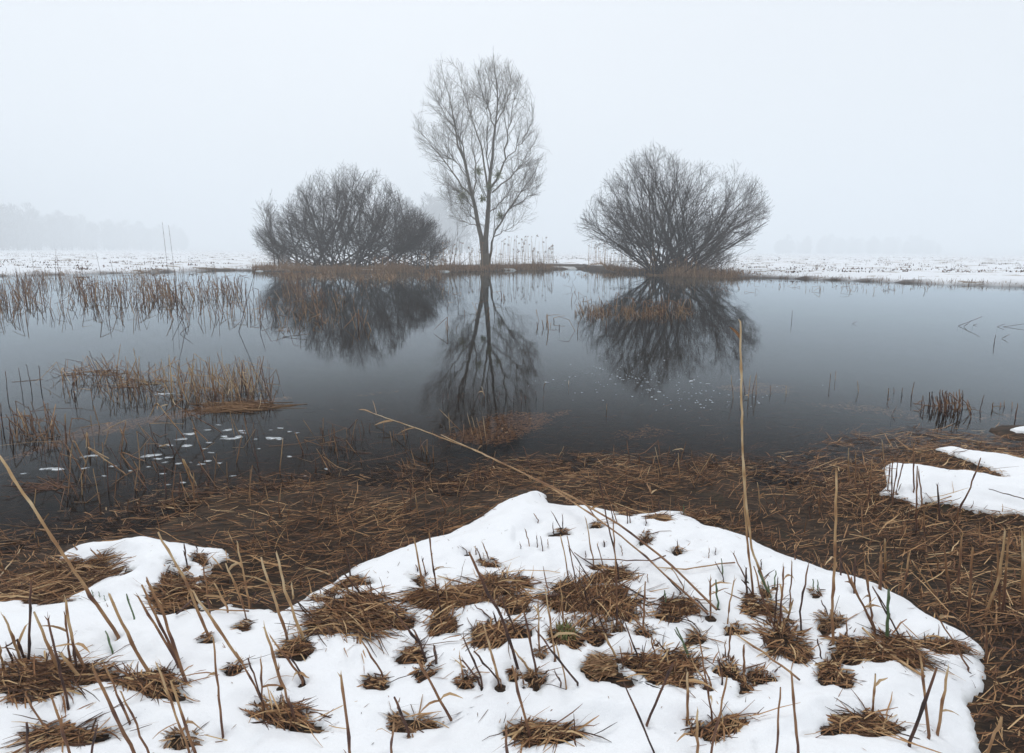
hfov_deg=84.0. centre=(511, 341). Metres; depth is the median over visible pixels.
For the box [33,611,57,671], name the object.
reed stalk
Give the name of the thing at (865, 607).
reed stalk
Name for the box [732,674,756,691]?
grass tuft
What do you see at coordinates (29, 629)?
reed stalk
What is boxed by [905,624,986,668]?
grass tuft
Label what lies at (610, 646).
reed stalk
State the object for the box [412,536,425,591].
reed stalk
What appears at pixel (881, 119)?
sky
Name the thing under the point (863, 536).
fallen reed
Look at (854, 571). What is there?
reed stalk
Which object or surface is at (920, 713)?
reed stalk
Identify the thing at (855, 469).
reed stalk
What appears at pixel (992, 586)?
reed stalk
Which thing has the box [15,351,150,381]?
reed clump
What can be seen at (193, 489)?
reed stalk
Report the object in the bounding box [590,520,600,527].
grass tuft
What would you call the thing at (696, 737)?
reed stalk
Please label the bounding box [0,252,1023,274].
stubble
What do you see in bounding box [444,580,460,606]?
reed stalk
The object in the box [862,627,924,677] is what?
fallen reed
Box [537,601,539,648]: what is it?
reed stalk
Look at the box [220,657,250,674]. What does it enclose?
grass tuft
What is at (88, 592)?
reed stalk
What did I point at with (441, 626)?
grass tuft
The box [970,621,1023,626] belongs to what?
fallen reed
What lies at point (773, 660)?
fallen reed
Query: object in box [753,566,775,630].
reed stalk
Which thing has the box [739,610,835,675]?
grass tuft
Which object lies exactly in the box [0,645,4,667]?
reed stalk
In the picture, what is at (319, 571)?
fallen reed
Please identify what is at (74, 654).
reed stalk
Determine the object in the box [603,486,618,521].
reed stalk
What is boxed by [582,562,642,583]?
grass tuft
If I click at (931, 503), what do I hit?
fallen reed
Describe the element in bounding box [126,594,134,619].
green shoot
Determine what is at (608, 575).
fallen reed
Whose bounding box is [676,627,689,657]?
green shoot
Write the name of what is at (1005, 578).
reed stalk
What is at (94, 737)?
reed stalk
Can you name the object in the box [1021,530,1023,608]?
reed stalk
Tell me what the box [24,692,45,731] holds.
reed stalk
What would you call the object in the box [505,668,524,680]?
grass tuft
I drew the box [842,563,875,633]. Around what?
reed stalk
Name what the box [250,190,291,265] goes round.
thin shrub
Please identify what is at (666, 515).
grass tuft
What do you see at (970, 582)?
reed stalk
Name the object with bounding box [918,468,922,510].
reed stalk
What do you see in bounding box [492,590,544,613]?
grass tuft
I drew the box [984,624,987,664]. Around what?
reed stalk
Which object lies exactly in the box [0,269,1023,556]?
water
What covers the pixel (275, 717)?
grass tuft
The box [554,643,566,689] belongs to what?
reed stalk
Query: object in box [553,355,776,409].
foam specks
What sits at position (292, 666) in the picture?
reed stalk
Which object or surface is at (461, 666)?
reed stalk
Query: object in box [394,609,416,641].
reed stalk
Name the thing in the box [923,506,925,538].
reed stalk
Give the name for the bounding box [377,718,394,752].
reed stalk
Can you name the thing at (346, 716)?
reed stalk
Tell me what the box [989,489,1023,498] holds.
fallen reed
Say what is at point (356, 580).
grass tuft
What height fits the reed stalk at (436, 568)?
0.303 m
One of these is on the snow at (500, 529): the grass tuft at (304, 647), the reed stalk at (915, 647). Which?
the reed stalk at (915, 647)
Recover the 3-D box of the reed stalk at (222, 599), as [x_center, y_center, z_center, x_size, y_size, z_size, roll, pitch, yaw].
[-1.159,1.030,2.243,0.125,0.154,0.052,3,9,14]
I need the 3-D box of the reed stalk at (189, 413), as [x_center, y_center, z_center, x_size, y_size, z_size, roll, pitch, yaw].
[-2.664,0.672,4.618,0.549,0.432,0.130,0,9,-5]
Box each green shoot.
[105,631,113,653]
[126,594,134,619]
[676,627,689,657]
[715,580,719,608]
[758,570,771,597]
[885,589,889,638]
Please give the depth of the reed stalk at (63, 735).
1.48 m
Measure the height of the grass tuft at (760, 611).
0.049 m
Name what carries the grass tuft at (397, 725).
on the ground at (932, 269)
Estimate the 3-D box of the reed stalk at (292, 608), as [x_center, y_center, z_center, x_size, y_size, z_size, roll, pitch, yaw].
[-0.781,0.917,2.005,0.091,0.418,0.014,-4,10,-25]
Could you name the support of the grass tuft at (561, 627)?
on the ground at (932, 269)
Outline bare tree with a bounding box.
[411,47,547,267]
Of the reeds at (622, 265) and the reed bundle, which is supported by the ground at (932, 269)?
the reeds at (622, 265)
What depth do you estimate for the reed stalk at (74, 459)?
3.74 m
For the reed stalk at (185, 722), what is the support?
on the snow at (500, 529)
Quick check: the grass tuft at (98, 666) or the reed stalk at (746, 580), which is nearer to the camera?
the grass tuft at (98, 666)
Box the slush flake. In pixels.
[39,467,63,470]
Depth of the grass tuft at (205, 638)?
2.05 m
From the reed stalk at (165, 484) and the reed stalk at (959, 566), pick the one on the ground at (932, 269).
the reed stalk at (959, 566)
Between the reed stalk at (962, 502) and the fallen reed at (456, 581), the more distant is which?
the reed stalk at (962, 502)
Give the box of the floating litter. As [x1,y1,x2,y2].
[106,387,982,440]
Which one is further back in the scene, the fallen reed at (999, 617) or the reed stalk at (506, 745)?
the fallen reed at (999, 617)
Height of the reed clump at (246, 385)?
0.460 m
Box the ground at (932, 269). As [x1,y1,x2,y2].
[0,249,1023,752]
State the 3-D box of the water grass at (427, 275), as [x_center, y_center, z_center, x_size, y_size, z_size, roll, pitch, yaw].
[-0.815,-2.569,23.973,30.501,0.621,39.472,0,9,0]
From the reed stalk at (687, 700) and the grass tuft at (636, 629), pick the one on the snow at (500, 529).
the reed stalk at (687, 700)
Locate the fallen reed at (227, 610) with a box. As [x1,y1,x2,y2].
[202,608,248,611]
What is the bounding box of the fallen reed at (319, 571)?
[305,568,330,575]
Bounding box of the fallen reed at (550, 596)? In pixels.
[533,594,574,598]
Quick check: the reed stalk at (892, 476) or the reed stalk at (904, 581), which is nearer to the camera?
the reed stalk at (904, 581)
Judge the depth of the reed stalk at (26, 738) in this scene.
1.52 m
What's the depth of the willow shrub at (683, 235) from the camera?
36.22 m
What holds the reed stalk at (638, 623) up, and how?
on the ground at (932, 269)
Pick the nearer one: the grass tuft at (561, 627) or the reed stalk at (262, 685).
the reed stalk at (262, 685)
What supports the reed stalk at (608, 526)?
on the snow at (500, 529)
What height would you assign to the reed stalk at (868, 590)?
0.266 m
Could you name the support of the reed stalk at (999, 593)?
on the ground at (932, 269)
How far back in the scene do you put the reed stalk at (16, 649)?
1.91 m
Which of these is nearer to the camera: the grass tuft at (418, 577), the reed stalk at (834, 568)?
the reed stalk at (834, 568)
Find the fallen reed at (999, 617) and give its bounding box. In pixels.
[978,611,1023,623]
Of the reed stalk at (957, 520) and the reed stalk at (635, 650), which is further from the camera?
the reed stalk at (957, 520)
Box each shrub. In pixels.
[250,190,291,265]
[251,163,452,266]
[576,142,772,273]
[694,241,736,273]
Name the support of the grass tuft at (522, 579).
on the ground at (932, 269)
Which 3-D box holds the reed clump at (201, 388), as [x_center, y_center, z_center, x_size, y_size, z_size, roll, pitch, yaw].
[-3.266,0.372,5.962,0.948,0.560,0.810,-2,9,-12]
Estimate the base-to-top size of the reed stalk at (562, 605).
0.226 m
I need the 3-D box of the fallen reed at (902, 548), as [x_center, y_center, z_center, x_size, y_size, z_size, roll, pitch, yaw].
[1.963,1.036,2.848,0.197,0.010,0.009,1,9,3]
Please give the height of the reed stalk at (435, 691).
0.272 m
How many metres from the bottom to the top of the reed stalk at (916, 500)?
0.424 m
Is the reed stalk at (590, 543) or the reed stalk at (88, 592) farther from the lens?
the reed stalk at (590, 543)
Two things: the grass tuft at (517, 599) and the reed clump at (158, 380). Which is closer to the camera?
the grass tuft at (517, 599)
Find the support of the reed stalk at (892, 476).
on the snow at (981, 495)
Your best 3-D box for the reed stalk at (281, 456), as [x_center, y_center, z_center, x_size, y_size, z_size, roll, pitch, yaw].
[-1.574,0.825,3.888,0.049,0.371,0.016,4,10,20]
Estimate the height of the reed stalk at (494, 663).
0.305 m
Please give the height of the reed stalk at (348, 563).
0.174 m
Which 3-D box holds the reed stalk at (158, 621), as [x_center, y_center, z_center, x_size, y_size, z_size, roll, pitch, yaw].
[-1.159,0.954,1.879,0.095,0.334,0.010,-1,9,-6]
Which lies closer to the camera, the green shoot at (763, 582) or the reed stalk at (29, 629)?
the reed stalk at (29, 629)
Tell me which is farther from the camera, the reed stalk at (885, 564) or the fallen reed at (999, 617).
the reed stalk at (885, 564)
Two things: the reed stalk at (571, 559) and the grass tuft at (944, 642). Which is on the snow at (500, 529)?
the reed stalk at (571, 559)
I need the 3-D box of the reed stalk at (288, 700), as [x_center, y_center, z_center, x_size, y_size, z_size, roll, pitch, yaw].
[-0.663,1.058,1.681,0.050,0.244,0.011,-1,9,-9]
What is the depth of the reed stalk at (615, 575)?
2.06 m
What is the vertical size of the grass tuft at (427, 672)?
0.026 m
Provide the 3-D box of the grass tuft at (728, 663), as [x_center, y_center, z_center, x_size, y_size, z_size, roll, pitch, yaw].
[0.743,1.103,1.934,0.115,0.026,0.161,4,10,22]
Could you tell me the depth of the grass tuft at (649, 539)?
2.75 m
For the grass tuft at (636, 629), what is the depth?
2.11 m
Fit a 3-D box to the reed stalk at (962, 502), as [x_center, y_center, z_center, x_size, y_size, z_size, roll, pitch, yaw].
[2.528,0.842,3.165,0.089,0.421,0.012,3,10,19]
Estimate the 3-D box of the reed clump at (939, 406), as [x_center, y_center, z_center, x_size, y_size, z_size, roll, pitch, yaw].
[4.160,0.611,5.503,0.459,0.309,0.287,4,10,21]
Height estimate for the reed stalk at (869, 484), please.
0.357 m
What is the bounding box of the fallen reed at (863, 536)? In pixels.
[836,531,889,541]
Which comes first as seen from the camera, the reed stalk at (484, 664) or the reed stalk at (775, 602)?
the reed stalk at (484, 664)
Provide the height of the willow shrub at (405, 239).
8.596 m
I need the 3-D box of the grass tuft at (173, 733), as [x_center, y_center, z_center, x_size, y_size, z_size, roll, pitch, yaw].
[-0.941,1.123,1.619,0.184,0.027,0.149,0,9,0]
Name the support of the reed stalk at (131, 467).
in the water
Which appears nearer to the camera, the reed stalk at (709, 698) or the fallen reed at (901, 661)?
the reed stalk at (709, 698)
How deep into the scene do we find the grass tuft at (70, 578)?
2.49 m
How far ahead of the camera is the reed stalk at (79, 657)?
1.87 m
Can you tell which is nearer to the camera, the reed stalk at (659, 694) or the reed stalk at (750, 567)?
the reed stalk at (659, 694)
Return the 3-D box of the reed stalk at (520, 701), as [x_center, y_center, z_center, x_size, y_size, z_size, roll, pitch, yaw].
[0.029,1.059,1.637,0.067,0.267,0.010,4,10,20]
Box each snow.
[0,491,985,752]
[880,426,1023,515]
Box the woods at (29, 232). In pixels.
[0,202,188,249]
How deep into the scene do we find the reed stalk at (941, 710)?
1.67 m
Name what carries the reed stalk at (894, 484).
on the ground at (932, 269)
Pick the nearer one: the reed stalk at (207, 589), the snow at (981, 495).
the reed stalk at (207, 589)
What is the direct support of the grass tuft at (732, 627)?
on the ground at (932, 269)
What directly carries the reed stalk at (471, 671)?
on the ground at (932, 269)
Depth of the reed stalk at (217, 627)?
1.91 m
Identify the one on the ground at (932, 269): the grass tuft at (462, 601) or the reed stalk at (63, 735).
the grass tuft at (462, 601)
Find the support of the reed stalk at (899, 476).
on the ground at (932, 269)
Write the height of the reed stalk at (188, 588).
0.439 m
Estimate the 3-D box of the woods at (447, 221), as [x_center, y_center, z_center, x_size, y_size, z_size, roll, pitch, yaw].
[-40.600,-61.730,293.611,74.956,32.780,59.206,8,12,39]
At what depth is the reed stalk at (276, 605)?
2.03 m
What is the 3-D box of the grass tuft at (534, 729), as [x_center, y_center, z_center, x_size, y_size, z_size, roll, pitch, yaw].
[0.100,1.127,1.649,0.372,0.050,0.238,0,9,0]
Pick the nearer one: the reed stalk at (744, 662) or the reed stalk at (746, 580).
the reed stalk at (744, 662)
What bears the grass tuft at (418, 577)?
on the ground at (932, 269)
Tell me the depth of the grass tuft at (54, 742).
1.63 m
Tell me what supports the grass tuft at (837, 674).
on the ground at (932, 269)
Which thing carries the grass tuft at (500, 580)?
on the ground at (932, 269)
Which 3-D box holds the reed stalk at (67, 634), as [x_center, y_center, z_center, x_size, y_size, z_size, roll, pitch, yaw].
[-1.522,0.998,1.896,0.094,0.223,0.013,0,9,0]
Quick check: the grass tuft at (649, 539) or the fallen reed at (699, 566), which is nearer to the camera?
the fallen reed at (699, 566)
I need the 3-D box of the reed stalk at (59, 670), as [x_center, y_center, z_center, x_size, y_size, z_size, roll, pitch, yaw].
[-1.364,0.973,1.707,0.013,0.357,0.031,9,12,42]
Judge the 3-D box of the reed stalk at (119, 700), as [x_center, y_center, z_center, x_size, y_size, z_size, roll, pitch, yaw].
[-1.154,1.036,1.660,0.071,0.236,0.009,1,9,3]
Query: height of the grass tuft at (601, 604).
0.094 m
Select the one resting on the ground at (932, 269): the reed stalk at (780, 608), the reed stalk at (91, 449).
the reed stalk at (780, 608)
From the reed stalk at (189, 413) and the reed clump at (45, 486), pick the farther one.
the reed stalk at (189, 413)
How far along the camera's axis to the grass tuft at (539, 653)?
1.97 m
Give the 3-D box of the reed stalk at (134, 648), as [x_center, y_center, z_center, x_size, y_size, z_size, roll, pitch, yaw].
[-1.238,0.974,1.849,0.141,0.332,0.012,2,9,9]
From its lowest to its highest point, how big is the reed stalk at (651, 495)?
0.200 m
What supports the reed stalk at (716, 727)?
on the snow at (500, 529)
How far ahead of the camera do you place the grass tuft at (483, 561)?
2.55 m
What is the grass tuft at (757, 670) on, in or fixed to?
on the ground at (932, 269)
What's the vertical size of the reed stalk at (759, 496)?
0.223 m
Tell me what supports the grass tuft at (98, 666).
on the ground at (932, 269)
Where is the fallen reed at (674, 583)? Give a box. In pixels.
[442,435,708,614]
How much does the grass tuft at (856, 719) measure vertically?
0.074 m
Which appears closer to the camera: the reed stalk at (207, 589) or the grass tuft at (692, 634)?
the grass tuft at (692, 634)
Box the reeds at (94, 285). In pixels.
[0,263,1023,687]
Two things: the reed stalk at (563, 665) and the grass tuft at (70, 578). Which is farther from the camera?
the grass tuft at (70, 578)
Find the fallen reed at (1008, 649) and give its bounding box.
[989,646,1023,651]
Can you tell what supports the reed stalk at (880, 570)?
on the snow at (500, 529)
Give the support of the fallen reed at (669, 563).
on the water
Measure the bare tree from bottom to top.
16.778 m
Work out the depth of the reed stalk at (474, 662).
1.82 m
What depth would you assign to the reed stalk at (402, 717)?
1.63 m
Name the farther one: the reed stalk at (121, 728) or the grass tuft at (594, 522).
the grass tuft at (594, 522)
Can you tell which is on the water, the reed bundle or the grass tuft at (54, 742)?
the reed bundle
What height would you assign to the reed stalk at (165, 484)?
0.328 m
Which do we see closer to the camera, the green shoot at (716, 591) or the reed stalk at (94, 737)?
the reed stalk at (94, 737)
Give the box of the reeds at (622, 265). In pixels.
[372,235,696,275]
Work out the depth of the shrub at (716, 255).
35.56 m
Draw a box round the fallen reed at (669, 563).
[358,402,717,610]
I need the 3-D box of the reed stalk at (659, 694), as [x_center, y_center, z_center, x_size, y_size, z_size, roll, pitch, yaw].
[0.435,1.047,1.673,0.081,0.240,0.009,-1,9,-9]
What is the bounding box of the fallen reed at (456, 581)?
[437,575,478,589]
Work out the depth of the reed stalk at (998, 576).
2.31 m
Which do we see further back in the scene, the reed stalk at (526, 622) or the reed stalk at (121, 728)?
the reed stalk at (526, 622)
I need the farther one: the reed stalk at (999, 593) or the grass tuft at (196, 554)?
the grass tuft at (196, 554)
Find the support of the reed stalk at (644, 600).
on the snow at (500, 529)
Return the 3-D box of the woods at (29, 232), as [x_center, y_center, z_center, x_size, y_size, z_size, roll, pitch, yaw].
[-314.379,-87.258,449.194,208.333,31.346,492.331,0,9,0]
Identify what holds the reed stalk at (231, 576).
on the ground at (932, 269)
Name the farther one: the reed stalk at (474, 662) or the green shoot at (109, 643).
the green shoot at (109, 643)
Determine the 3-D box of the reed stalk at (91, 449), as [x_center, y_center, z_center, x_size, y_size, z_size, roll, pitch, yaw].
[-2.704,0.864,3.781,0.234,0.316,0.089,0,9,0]
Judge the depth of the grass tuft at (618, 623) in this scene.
2.12 m
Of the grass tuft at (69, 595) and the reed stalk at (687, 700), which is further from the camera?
the grass tuft at (69, 595)
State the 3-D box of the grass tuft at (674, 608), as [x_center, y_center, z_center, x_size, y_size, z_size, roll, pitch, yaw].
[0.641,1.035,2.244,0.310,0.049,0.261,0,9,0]
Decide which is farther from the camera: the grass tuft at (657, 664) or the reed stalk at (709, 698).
the grass tuft at (657, 664)
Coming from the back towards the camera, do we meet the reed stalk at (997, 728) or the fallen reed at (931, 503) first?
the fallen reed at (931, 503)
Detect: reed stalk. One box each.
[0,455,119,639]
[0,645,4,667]
[1,613,27,662]
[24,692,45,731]
[25,722,28,752]
[27,576,31,661]
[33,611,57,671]
[42,611,71,661]
[44,611,69,709]
[48,694,70,752]
[51,595,89,667]
[58,648,79,675]
[63,440,86,478]
[71,637,77,671]
[88,447,125,474]
[91,663,135,752]
[91,722,98,752]
[102,420,125,449]
[102,660,130,724]
[108,593,150,673]
[119,452,146,487]
[120,691,149,752]
[134,593,179,670]
[141,584,177,667]
[146,578,188,681]
[150,403,184,438]
[153,680,201,752]
[154,399,221,432]
[155,662,190,752]
[157,532,209,636]
[164,464,166,499]
[177,635,223,738]
[191,589,243,663]
[193,473,194,503]
[200,583,228,612]
[203,563,218,613]
[225,560,247,608]
[227,540,249,608]
[235,648,260,700]
[238,269,255,331]
[238,588,246,618]
[246,655,265,710]
[260,557,288,639]
[260,658,293,711]
[263,624,281,685]
[268,632,308,685]
[276,550,305,641]
[277,664,295,720]
[279,439,282,470]
[287,651,305,683]
[337,672,350,752]
[338,566,358,592]
[345,550,350,574]
[357,634,384,679]
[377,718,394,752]
[393,696,409,737]
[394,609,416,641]
[411,627,426,662]
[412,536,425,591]
[413,655,461,720]
[414,476,432,501]
[429,533,449,585]
[437,588,440,611]
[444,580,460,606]
[459,633,482,687]
[459,650,463,678]
[459,656,480,686]
[468,548,518,669]
[473,651,499,688]
[482,623,499,686]
[496,592,515,633]
[504,723,508,752]
[511,665,531,740]
[522,607,535,676]
[523,611,537,677]
[534,626,578,685]
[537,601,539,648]
[543,587,579,661]
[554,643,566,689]
[560,535,568,580]
[560,580,564,627]
[567,536,576,582]
[568,546,593,584]
[580,497,606,520]
[583,581,588,605]
[585,518,593,564]
[594,608,605,632]
[598,473,619,581]
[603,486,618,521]
[604,633,615,656]
[613,520,617,624]
[621,618,637,657]
[623,681,654,752]
[630,618,654,644]
[642,581,645,628]
[645,661,674,726]
[647,483,654,511]
[651,637,655,658]
[665,565,683,588]
[677,707,699,752]
[686,668,716,722]
[690,658,705,686]
[695,629,712,724]
[708,580,727,618]
[709,574,727,617]
[710,675,727,752]
[715,658,722,684]
[727,575,735,623]
[727,622,731,656]
[730,319,769,597]
[733,550,744,581]
[742,463,753,593]
[742,644,748,688]
[745,567,747,594]
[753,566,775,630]
[757,482,763,512]
[773,576,778,624]
[775,687,780,752]
[779,566,789,624]
[784,560,793,606]
[789,671,799,752]
[799,561,809,633]
[815,458,831,489]
[816,471,837,644]
[840,543,841,575]
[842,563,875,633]
[843,564,881,632]
[848,448,849,484]
[853,555,855,593]
[854,452,855,487]
[855,507,863,537]
[862,557,873,615]
[864,563,872,619]
[866,565,885,588]
[867,460,872,507]
[871,673,886,711]
[872,585,899,635]
[878,551,882,588]
[879,552,882,590]
[881,440,885,486]
[884,538,886,570]
[887,460,890,489]
[888,553,909,596]
[890,456,892,494]
[891,463,897,504]
[895,460,904,492]
[906,630,924,666]
[907,667,937,747]
[911,560,943,607]
[912,442,914,492]
[915,466,917,533]
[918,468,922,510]
[919,649,930,739]
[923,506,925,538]
[931,607,969,671]
[935,482,940,520]
[936,664,957,735]
[943,547,957,598]
[954,458,980,518]
[956,532,962,587]
[957,506,958,533]
[958,521,981,551]
[967,547,973,618]
[984,528,1005,614]
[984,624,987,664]
[986,716,1002,752]
[991,571,993,610]
[995,540,1000,611]
[1001,530,1023,615]
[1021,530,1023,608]
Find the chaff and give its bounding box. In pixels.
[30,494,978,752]
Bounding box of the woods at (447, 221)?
[364,189,504,252]
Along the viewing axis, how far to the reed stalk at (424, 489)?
3.43 m
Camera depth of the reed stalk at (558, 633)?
1.94 m
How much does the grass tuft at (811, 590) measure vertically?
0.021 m
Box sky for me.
[0,0,1023,253]
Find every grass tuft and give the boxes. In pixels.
[0,540,134,605]
[0,640,134,716]
[0,702,124,752]
[37,591,79,604]
[58,655,121,694]
[92,657,202,704]
[133,554,229,614]
[159,718,207,750]
[187,549,211,561]
[195,631,213,642]
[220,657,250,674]
[230,619,255,629]
[240,687,331,732]
[270,570,427,661]
[274,632,320,660]
[307,587,337,600]
[328,574,369,589]
[357,672,390,689]
[378,694,441,738]
[385,561,509,628]
[394,634,429,665]
[407,659,441,681]
[412,573,427,582]
[417,599,462,638]
[443,608,530,651]
[446,563,543,604]
[450,666,480,689]
[478,557,500,566]
[482,706,610,752]
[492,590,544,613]
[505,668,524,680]
[513,565,660,642]
[513,571,534,585]
[519,666,546,690]
[534,645,550,658]
[543,614,596,651]
[546,575,582,596]
[552,528,567,533]
[576,620,613,643]
[580,650,618,680]
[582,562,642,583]
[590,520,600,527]
[608,621,624,631]
[616,632,727,690]
[618,509,632,515]
[621,652,641,666]
[633,622,657,637]
[634,591,707,624]
[640,530,654,543]
[641,511,673,519]
[672,545,682,554]
[674,702,748,744]
[682,625,708,642]
[684,509,724,525]
[712,652,742,682]
[724,590,789,622]
[724,619,747,635]
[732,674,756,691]
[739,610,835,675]
[745,662,780,686]
[757,581,773,595]
[806,587,824,596]
[809,608,847,633]
[809,648,856,687]
[814,627,904,664]
[820,689,918,742]
[837,622,959,678]
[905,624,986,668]
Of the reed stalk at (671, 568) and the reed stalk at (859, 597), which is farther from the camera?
the reed stalk at (671, 568)
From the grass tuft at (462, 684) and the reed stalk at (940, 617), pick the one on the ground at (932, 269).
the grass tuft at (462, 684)
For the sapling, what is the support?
on the ground at (932, 269)
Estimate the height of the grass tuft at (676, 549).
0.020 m
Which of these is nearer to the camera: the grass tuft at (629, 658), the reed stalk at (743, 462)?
the grass tuft at (629, 658)
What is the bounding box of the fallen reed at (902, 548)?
[886,547,924,549]
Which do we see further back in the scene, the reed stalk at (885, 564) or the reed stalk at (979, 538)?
the reed stalk at (979, 538)
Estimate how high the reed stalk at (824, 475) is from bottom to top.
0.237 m
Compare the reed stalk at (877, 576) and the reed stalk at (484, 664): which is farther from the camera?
the reed stalk at (877, 576)
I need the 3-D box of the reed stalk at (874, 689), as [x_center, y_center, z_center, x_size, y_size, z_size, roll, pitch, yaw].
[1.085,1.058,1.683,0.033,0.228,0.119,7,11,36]
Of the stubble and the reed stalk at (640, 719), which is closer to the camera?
the reed stalk at (640, 719)
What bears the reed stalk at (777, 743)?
on the snow at (500, 529)
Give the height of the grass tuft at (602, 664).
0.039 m
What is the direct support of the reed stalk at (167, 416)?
in the water
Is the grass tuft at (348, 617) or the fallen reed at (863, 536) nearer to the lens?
the grass tuft at (348, 617)
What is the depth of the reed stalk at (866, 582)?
2.16 m
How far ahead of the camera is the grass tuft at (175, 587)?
2.42 m
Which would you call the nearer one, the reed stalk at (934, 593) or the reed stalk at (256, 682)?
the reed stalk at (256, 682)
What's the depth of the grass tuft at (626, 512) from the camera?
3.14 m
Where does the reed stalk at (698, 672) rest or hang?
on the ground at (932, 269)
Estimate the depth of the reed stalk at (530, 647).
1.87 m
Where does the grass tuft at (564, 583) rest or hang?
on the ground at (932, 269)
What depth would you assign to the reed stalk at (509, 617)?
2.05 m
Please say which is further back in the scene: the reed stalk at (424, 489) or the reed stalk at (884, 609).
the reed stalk at (424, 489)
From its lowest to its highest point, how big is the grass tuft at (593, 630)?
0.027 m
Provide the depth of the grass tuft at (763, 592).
2.34 m
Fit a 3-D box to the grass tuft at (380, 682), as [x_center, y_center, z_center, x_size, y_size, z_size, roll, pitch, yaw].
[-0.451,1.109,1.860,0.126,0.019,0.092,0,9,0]
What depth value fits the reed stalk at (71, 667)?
1.84 m
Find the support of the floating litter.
on the water
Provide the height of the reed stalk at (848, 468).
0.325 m
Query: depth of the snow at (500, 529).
1.94 m
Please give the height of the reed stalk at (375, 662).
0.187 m
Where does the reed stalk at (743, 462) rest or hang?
on the snow at (500, 529)
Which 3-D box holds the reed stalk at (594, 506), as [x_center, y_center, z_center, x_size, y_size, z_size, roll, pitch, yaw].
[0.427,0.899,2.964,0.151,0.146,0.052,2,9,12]
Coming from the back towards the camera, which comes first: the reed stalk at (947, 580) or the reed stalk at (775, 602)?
the reed stalk at (947, 580)
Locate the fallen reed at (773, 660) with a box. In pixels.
[734,632,799,680]
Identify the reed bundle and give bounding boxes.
[182,397,301,413]
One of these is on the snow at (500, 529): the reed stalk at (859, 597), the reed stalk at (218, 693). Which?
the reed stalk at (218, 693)
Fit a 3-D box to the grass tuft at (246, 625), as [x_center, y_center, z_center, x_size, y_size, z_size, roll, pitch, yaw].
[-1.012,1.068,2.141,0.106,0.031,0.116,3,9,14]
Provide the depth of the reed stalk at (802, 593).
2.10 m
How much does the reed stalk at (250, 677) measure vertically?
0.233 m
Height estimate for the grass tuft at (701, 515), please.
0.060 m
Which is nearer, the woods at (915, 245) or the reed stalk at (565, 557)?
the reed stalk at (565, 557)
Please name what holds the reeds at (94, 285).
in the water
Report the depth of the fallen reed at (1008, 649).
2.10 m
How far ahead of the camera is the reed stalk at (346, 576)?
2.30 m
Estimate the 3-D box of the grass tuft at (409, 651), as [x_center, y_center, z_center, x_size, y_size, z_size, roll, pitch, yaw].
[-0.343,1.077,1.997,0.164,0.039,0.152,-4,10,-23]
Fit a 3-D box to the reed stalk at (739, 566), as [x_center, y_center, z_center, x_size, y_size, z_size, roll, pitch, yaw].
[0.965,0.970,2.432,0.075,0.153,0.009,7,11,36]
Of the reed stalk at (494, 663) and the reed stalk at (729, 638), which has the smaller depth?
the reed stalk at (494, 663)
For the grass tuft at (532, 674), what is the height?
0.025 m
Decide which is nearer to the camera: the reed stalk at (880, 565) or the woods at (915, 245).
the reed stalk at (880, 565)
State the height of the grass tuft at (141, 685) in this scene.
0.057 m
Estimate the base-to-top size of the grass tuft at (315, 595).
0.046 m
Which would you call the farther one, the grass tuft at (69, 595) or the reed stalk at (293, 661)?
the grass tuft at (69, 595)
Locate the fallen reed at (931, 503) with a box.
[905,496,951,512]
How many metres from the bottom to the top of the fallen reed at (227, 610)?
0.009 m
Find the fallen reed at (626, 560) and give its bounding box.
[584,555,665,560]
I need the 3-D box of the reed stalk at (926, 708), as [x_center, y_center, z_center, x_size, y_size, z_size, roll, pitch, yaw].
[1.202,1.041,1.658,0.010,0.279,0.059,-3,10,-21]
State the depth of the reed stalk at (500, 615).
1.89 m
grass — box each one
[8,253,1021,285]
[49,265,693,432]
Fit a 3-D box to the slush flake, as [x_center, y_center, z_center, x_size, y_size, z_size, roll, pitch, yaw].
[-3.163,0.879,3.916,0.169,0.007,0.058,0,9,0]
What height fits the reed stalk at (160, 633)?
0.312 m
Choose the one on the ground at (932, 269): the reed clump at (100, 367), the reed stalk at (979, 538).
the reed stalk at (979, 538)
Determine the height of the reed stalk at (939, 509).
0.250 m
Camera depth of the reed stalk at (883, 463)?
3.50 m
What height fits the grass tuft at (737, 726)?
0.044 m
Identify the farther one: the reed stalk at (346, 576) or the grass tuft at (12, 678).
the reed stalk at (346, 576)
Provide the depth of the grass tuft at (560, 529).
2.83 m
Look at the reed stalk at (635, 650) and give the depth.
1.94 m
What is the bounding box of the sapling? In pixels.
[441,217,471,266]
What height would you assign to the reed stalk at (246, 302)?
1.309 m
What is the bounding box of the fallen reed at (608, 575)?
[574,552,647,599]
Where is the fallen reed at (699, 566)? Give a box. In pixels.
[658,562,734,569]
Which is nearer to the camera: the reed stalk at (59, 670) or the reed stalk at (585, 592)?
the reed stalk at (59, 670)
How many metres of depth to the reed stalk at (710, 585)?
2.19 m
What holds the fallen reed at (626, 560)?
on the snow at (500, 529)
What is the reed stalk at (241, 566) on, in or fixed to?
on the ground at (932, 269)
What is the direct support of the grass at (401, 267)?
on the ground at (932, 269)
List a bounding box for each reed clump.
[1,451,99,496]
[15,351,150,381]
[105,357,181,388]
[142,352,243,401]
[218,358,279,394]
[915,390,969,413]
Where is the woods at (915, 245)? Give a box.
[773,233,941,253]

